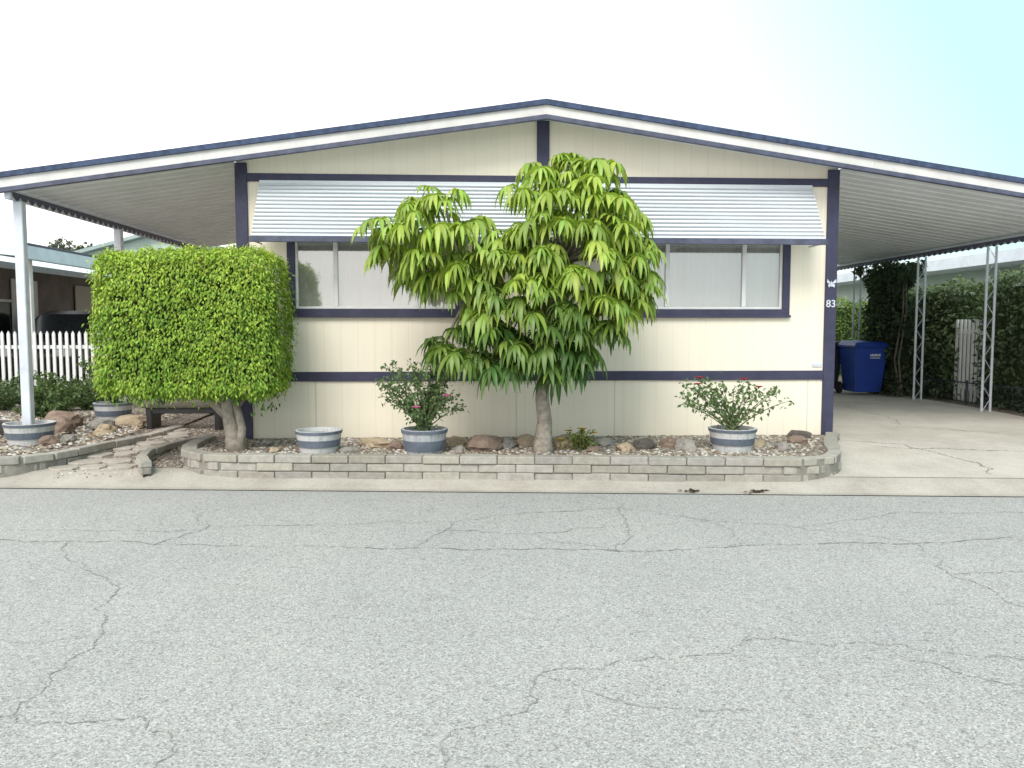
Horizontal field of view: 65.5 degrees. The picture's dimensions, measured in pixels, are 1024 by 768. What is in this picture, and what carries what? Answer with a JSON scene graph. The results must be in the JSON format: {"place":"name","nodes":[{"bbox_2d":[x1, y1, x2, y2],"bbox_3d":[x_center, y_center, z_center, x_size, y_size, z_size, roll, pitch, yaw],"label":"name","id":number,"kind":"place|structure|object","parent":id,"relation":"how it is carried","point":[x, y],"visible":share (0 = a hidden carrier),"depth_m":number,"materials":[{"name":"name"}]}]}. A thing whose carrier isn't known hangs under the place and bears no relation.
{"place":"outdoors","nodes":[
{"label":"outdoors","id":0,"kind":"place"},
{"bbox_2d":[48,428,191,471],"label":"path","id":1,"kind":"structure","parent":0,"point":[93,462],"depth_m":8.91,"materials":[{"name":"beige stone"}]},
{"bbox_2d":[52,416,224,477],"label":"path gravel","id":2,"kind":"structure","parent":0,"point":[208,421],"depth_m":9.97,"materials":[{"name":"grey gravel"}]},
{"bbox_2d":[11,370,99,419],"bbox_3d":[-6.374,0.217,11.157,0.910,0.800,0.818,0,4,-3],"label":"garden shrub","id":3,"kind":"object","parent":2,"relation":"on","point":[53,392],"visible":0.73,"depth_m":11.07,"materials":[{"name":"green plant"}]},
{"bbox_2d":[0,488,1023,767],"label":"road","id":4,"kind":"structure","parent":0,"point":[286,642],"depth_m":4.22,"materials":[{"name":"grey asphalt"}]},
{"bbox_2d":[0,467,1023,496],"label":"gutter","id":5,"kind":"object","parent":4,"relation":"on","point":[179,478],"visible":0.82,"depth_m":7.94,"materials":[{"name":"concrete"}]},
{"bbox_2d":[0,404,1023,767],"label":"road cracks","id":6,"kind":"object","parent":4,"relation":"on","point":[556,548],"visible":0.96,"depth_m":5.19,"materials":[{"name":"grey asphalt"}]},
{"bbox_2d":[0,0,1023,273],"label":"sky","id":7,"kind":"structure","parent":0,"point":[933,81],"materials":[{"name":"white"}]},
{"bbox_2d":[5,376,1023,467],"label":"yard","id":8,"kind":"structure","parent":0,"point":[1007,411],"depth_m":13.78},
{"bbox_2d":[0,311,110,382],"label":"parked car","id":9,"kind":"object","parent":8,"relation":"on","point":[56,322],"visible":0.28,"depth_m":17.65,"materials":[{"name":"paint"}]},
{"bbox_2d":[0,241,114,382],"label":"neighbour house","id":10,"kind":"structure","parent":8,"relation":"on","point":[57,280],"depth_m":18.77,"materials":[{"name":"brown glass"}]},
{"bbox_2d":[0,299,12,341],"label":"window","id":11,"kind":"structure","parent":10,"relation":"in","point":[6,325],"depth_m":18.39,"materials":[{"name":"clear glass"}]},
{"bbox_2d":[0,331,118,405],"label":"picket fence","id":12,"kind":"object","parent":8,"relation":"on","point":[48,347],"visible":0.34,"depth_m":13.36,"materials":[{"name":"white paint"}]},
{"bbox_2d":[48,236,92,250],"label":"tree","id":13,"kind":"object","parent":8,"relation":"on","point":[59,242],"visible":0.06,"depth_m":50.85,"materials":[{"name":"green plant"}]},
{"bbox_2d":[0,425,183,477],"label":"garden edging","id":14,"kind":"object","parent":8,"relation":"on","point":[13,465],"visible":0.62,"depth_m":8.64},
{"bbox_2d":[0,408,210,455],"bbox_3d":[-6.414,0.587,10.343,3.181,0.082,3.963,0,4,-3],"label":"gravel","id":15,"kind":"structure","parent":8,"relation":"on","point":[6,448],"depth_m":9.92,"materials":[{"name":"grey gravel"}]},
{"bbox_2d":[0,420,8,434],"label":"rock","id":16,"kind":"object","parent":15,"relation":"on","point":[1,427],"visible":0.23,"depth_m":10.02,"materials":[{"name":"grey stone"}]},
{"bbox_2d":[0,370,47,410],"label":"garden shrub","id":17,"kind":"object","parent":15,"relation":"on","point":[7,401],"visible":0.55,"depth_m":12.63,"materials":[{"name":"green plant"}]},
{"bbox_2d":[1,420,56,445],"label":"barrel planter","id":18,"kind":"object","parent":15,"relation":"on","point":[17,432],"visible":0.88,"depth_m":9.11,"materials":[{"name":"white wood"}]},
{"bbox_2d":[0,370,88,408],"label":"garden shrub","id":19,"kind":"object","parent":15,"relation":"on","point":[15,391],"visible":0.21,"depth_m":12.40,"materials":[{"name":"green plant"}]},
{"bbox_2d":[38,435,59,445],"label":"rock","id":20,"kind":"object","parent":15,"relation":"on","point":[46,440],"visible":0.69,"depth_m":9.14,"materials":[{"name":"stone"}]},
{"bbox_2d":[45,415,75,434],"bbox_3d":[-5.844,0.579,10.257,0.444,0.338,0.375,4,6,44],"label":"rock","id":21,"kind":"object","parent":15,"relation":"on","point":[65,425],"visible":0.5,"depth_m":10.14,"materials":[{"name":"brown stone"}]},
{"bbox_2d":[43,410,83,427],"bbox_3d":[-6.059,0.521,10.758,0.543,0.347,0.480,2,4,22],"label":"rock","id":22,"kind":"object","parent":15,"relation":"on","point":[77,419],"visible":0.39,"depth_m":10.62,"materials":[{"name":"brown stone"}]},
{"bbox_2d":[59,434,77,443],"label":"rock","id":23,"kind":"object","parent":15,"relation":"on","point":[67,438],"visible":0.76,"depth_m":9.36,"materials":[{"name":"white stone"}]},
{"bbox_2d":[64,374,118,409],"bbox_3d":[-6.782,0.171,12.784,0.900,0.679,0.743,0,4,-3],"label":"garden shrub","id":24,"kind":"object","parent":15,"relation":"on","point":[87,405],"visible":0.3,"depth_m":12.66,"materials":[{"name":"green plant"}]},
{"bbox_2d":[86,419,115,432],"bbox_3d":[-5.419,0.571,10.465,0.306,0.221,0.373,1,4,19],"label":"rock","id":25,"kind":"object","parent":15,"relation":"on","point":[93,425],"visible":0.52,"depth_m":10.33,"materials":[{"name":"grey stone"}]},
{"bbox_2d":[92,423,115,436],"bbox_3d":[-5.138,0.614,10.065,0.267,0.239,0.267,3,5,34],"label":"rock","id":26,"kind":"object","parent":15,"relation":"on","point":[101,428],"visible":0.7,"depth_m":9.98,"materials":[{"name":"beige stone"}]},
{"bbox_2d":[92,401,132,421],"bbox_3d":[-5.717,0.390,11.422,0.534,0.259,0.534,0,4,-3],"label":"barrel planter","id":27,"kind":"object","parent":15,"relation":"on","point":[103,410],"visible":0.79,"depth_m":11.22,"materials":[{"name":"white wood"}]},
{"bbox_2d":[77,355,122,403],"bbox_3d":[-5.674,-0.040,11.369,0.962,0.848,0.524,-2,4,-23],"label":"rose bush","id":28,"kind":"object","parent":27,"relation":"in","point":[85,366],"visible":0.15,"depth_m":11.31,"materials":[{"name":"green plant"}]},
{"bbox_2d":[0,145,235,424],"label":"patio cover","id":29,"kind":"object","parent":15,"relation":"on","point":[177,197],"visible":0.73,"depth_m":9.83,"materials":[{"name":"white metal"}]},
{"bbox_2d":[115,414,146,428],"bbox_3d":[-5.128,0.543,10.880,0.499,0.264,0.339,-1,4,-9],"label":"rock","id":30,"kind":"object","parent":15,"relation":"on","point":[130,419],"visible":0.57,"depth_m":10.73,"materials":[{"name":"beige stone"}]},
{"bbox_2d":[141,398,223,430],"bbox_3d":[-4.440,0.250,10.927,1.100,0.770,0.460,0,4,-3],"label":"garden bench","id":31,"kind":"object","parent":15,"relation":"on","point":[153,417],"visible":0.29,"depth_m":10.74,"materials":[{"name":"brown wood"}]},
{"bbox_2d":[74,235,228,262],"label":"neighbour house","id":32,"kind":"structure","parent":8,"relation":"on","point":[132,242],"depth_m":34.58,"materials":[{"name":"teal glass"}]},
{"bbox_2d":[136,435,208,475],"bbox_3d":[-3.962,0.819,9.157,0.384,0.203,1.993,0,4,-3],"label":"path edging","id":33,"kind":"object","parent":8,"relation":"on","point":[144,458],"visible":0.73,"depth_m":8.94,"materials":[{"name":"grey concrete"}]},
{"bbox_2d":[181,432,841,481],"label":"planter wall","id":34,"kind":"structure","parent":8,"relation":"on","point":[573,467],"depth_m":8.06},
{"bbox_2d":[198,434,826,456],"bbox_3d":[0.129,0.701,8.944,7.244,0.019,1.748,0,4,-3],"label":"gravel","id":35,"kind":"structure","parent":34,"relation":"in","point":[813,444],"depth_m":8.76,"materials":[{"name":"grey gravel"}]},
{"bbox_2d":[82,241,298,450],"bbox_3d":[-3.457,-0.386,8.723,2.111,2.294,1.377,0,4,-3],"label":"topiary tree","id":36,"kind":"object","parent":35,"relation":"on","point":[188,323],"visible":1,"depth_m":8.22,"materials":[{"name":"green plant"}]},
{"bbox_2d":[260,439,274,445],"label":"rock","id":37,"kind":"object","parent":35,"relation":"on","point":[267,442],"visible":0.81,"depth_m":9.04,"materials":[{"name":"grey stone"}]},
{"bbox_2d":[269,447,280,452],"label":"rock","id":38,"kind":"object","parent":35,"relation":"on","point":[274,449],"visible":0.76,"depth_m":8.55,"materials":[{"name":"beige stone"}]},
{"bbox_2d":[295,427,342,453],"bbox_3d":[-2.083,0.614,8.597,0.505,0.244,0.505,0,4,-3],"label":"barrel planter","id":39,"kind":"object","parent":35,"relation":"on","point":[318,440],"visible":0.99,"depth_m":8.42,"materials":[{"name":"white wood"}]},
{"bbox_2d":[339,447,356,453],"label":"rock","id":40,"kind":"object","parent":35,"relation":"on","point":[344,450],"visible":0.71,"depth_m":8.49,"materials":[{"name":"grey stone"}]},
{"bbox_2d":[359,437,389,447],"bbox_3d":[-1.518,0.690,8.965,0.432,0.196,0.241,2,5,28],"label":"rock","id":41,"kind":"object","parent":35,"relation":"on","point":[375,442],"visible":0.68,"depth_m":8.86,"materials":[{"name":"beige stone"}]},
{"bbox_2d":[387,441,402,449],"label":"rock","id":42,"kind":"object","parent":35,"relation":"on","point":[395,445],"visible":0.77,"depth_m":8.74,"materials":[{"name":"brown stone"}]},
{"bbox_2d":[401,426,447,454],"bbox_3d":[-0.940,0.607,8.556,0.505,0.264,0.505,0,4,-3],"label":"barrel planter","id":43,"kind":"object","parent":35,"relation":"on","point":[416,442],"visible":0.94,"depth_m":8.37,"materials":[{"name":"grey wood"}]},
{"bbox_2d":[373,353,468,430],"bbox_3d":[-0.986,0.115,8.496,0.935,0.937,0.761,-2,5,-30],"label":"rose bush","id":44,"kind":"object","parent":43,"relation":"in","point":[434,398],"visible":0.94,"depth_m":8.50,"materials":[{"name":"green plant"}]},
{"bbox_2d":[446,436,466,445],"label":"rock","id":45,"kind":"object","parent":35,"relation":"on","point":[454,440],"visible":0.7,"depth_m":9.03,"materials":[{"name":"beige stone"}]},
{"bbox_2d":[454,445,465,451],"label":"rock","id":46,"kind":"object","parent":35,"relation":"on","point":[459,448],"visible":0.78,"depth_m":8.60,"materials":[{"name":"white stone"}]},
{"bbox_2d":[465,435,502,451],"bbox_3d":[-0.292,0.691,8.778,0.443,0.283,0.402,-1,4,-15],"label":"rock","id":47,"kind":"object","parent":35,"relation":"on","point":[483,443],"visible":0.81,"depth_m":8.65,"materials":[{"name":"brown stone"}]},
{"bbox_2d":[350,152,667,452],"bbox_3d":[-0.017,-0.834,8.462,3.334,3.248,1.771,0,4,-3],"label":"umbrella tree","id":48,"kind":"object","parent":35,"relation":"on","point":[619,249],"visible":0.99,"depth_m":8.03,"materials":[{"name":"green plant"}]},
{"bbox_2d":[501,437,516,448],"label":"rock","id":49,"kind":"object","parent":35,"relation":"on","point":[508,442],"visible":0.58,"depth_m":8.88,"materials":[{"name":"grey stone"}]},
{"bbox_2d":[515,434,534,446],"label":"rock","id":50,"kind":"object","parent":35,"relation":"on","point":[524,440],"visible":0.59,"depth_m":9.00,"materials":[{"name":"beige stone"}]},
{"bbox_2d":[553,434,579,449],"bbox_3d":[0.615,0.682,8.878,0.308,0.233,0.321,-1,4,-11],"label":"rock","id":51,"kind":"object","parent":35,"relation":"on","point":[557,443],"visible":0.52,"depth_m":8.74,"materials":[{"name":"beige stone"}]},
{"bbox_2d":[557,427,597,450],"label":"garden shrub","id":52,"kind":"object","parent":35,"relation":"on","point":[584,441],"visible":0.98,"depth_m":8.68,"materials":[{"name":"green plant"}]},
{"bbox_2d":[586,446,599,452],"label":"rock","id":53,"kind":"object","parent":35,"relation":"on","point":[594,449],"visible":0.79,"depth_m":8.57,"materials":[{"name":"brown stone"}]},
{"bbox_2d":[594,438,614,446],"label":"rock","id":54,"kind":"object","parent":35,"relation":"on","point":[605,442],"visible":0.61,"depth_m":8.97,"materials":[{"name":"grey stone"}]},
{"bbox_2d":[616,442,635,451],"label":"rock","id":55,"kind":"object","parent":35,"relation":"on","point":[625,447],"visible":0.76,"depth_m":8.64,"materials":[{"name":"beige stone"}]},
{"bbox_2d":[633,439,656,449],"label":"rock","id":56,"kind":"object","parent":35,"relation":"on","point":[643,444],"visible":0.77,"depth_m":8.78,"materials":[{"name":"grey stone"}]},
{"bbox_2d":[658,437,676,447],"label":"rock","id":57,"kind":"object","parent":35,"relation":"on","point":[666,442],"visible":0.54,"depth_m":8.89,"materials":[{"name":"stone"}]},
{"bbox_2d":[674,438,697,450],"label":"rock","id":58,"kind":"object","parent":35,"relation":"on","point":[685,444],"visible":0.77,"depth_m":8.71,"materials":[{"name":"white stone"}]},
{"bbox_2d":[708,425,756,452],"bbox_3d":[2.416,0.602,8.732,0.525,0.249,0.525,0,4,-3],"label":"barrel planter","id":59,"kind":"object","parent":35,"relation":"on","point":[740,439],"visible":0.94,"depth_m":8.54,"materials":[{"name":"white wood"}]},
{"bbox_2d":[674,372,793,429],"bbox_3d":[2.430,0.237,8.828,1.335,0.725,0.748,0,4,-3],"label":"rose bush","id":60,"kind":"object","parent":59,"relation":"in","point":[731,423],"visible":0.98,"depth_m":8.69,"materials":[{"name":"green plant"}]},
{"bbox_2d":[753,440,766,447],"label":"rock","id":61,"kind":"object","parent":35,"relation":"on","point":[759,443],"visible":0.6,"depth_m":8.91,"materials":[{"name":"beige stone"}]},
{"bbox_2d":[774,442,791,450],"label":"rock","id":62,"kind":"object","parent":35,"relation":"on","point":[782,446],"visible":0.71,"depth_m":8.72,"materials":[{"name":"white stone"}]},
{"bbox_2d":[787,435,807,443],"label":"rock","id":63,"kind":"object","parent":35,"relation":"on","point":[797,439],"visible":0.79,"depth_m":9.19,"materials":[{"name":"stone"}]},
{"bbox_2d":[786,430,811,437],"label":"rock","id":64,"kind":"object","parent":35,"relation":"on","point":[806,434],"visible":0.61,"depth_m":9.62,"materials":[{"name":"grey stone"}]},
{"bbox_2d":[202,98,875,438],"bbox_3d":[-0.039,-1.827,17.582,7.800,4.080,16.810,0,4,-3],"label":"mobile home","id":65,"kind":"object","parent":8,"relation":"on","point":[746,227],"visible":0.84,"depth_m":9.68,"materials":[{"name":"beige"}]},
{"bbox_2d":[287,221,462,316],"bbox_3d":[-1.650,-1.401,9.738,2.320,1.370,0.370,0,4,-3],"label":"window","id":66,"kind":"structure","parent":65,"relation":"in","point":[331,281],"depth_m":9.67,"materials":[{"name":"white glass"}]},
{"bbox_2d":[631,224,791,317],"bbox_3d":[2.385,-1.416,9.949,2.320,1.370,0.370,0,4,-3],"label":"window","id":67,"kind":"structure","parent":65,"relation":"in","point":[700,280],"depth_m":9.91,"materials":[{"name":"white glass"}]},
{"bbox_2d":[835,295,870,376],"bbox_3d":[7.538,-1.262,22.047,5.685,2.446,1.300,0,4,-3],"label":"hedge","id":68,"kind":"object","parent":8,"relation":"on","point":[843,321],"visible":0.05,"depth_m":21.78,"materials":[{"name":"green plant"}]},
{"bbox_2d":[836,247,1023,306],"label":"neighbour house","id":69,"kind":"structure","parent":8,"relation":"on","point":[967,267],"depth_m":18.64,"materials":[{"name":"white glass"}]},
{"bbox_2d":[866,274,1001,400],"bbox_3d":[8.374,-0.832,15.883,1.473,2.580,3.357,0,4,-3],"label":"hedge","id":70,"kind":"object","parent":8,"relation":"on","point":[943,312],"visible":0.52,"depth_m":14.86,"materials":[{"name":"green plant"}]},
{"bbox_2d":[882,374,1023,412],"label":"wire fence","id":71,"kind":"object","parent":8,"relation":"on","point":[966,391],"visible":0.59,"depth_m":13.71,"materials":[{"name":"metal"}]},
{"bbox_2d":[953,319,986,401],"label":"garden gate","id":72,"kind":"structure","parent":8,"relation":"on","point":[966,334],"depth_m":14.13,"materials":[{"name":"white paint"}]},
{"bbox_2d":[970,265,1023,412],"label":"hedge","id":73,"kind":"object","parent":8,"relation":"on","point":[1008,364],"visible":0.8,"depth_m":13.09,"materials":[{"name":"green plant"}]},
{"bbox_2d":[827,389,1023,477],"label":"driveway","id":74,"kind":"structure","parent":0,"point":[861,456],"depth_m":9.97,"materials":[{"name":"concrete"}]},
{"bbox_2d":[834,341,840,388],"bbox_3d":[6.379,-0.385,16.549,0.700,1.058,0.838,0,4,-3],"label":"waste bin","id":75,"kind":"object","parent":74,"relation":"on","point":[837,364],"visible":0.02,"depth_m":16.21,"materials":[{"name":"plastic"}]},
{"bbox_2d":[835,340,888,392],"bbox_3d":[6.920,-0.331,15.778,0.700,1.058,0.838,0,4,-3],"label":"waste bin","id":76,"kind":"object","parent":74,"relation":"on","point":[862,364],"visible":0.99,"depth_m":15.47,"materials":[{"name":"blue plastic"}]},
{"bbox_2d":[837,153,1023,411],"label":"carport","id":77,"kind":"object","parent":74,"relation":"on","point":[892,208],"visible":0.84,"depth_m":11.70,"materials":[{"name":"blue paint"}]},
{"bbox_2d":[850,259,927,398],"bbox_3d":[7.424,-1.072,15.718,1.079,2.712,2.325,0,4,-3],"label":"climbing vine","id":78,"kind":"object","parent":77,"relation":"attached to","point":[888,319],"visible":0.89,"depth_m":15.31,"materials":[{"name":"green plant"}]}
]}

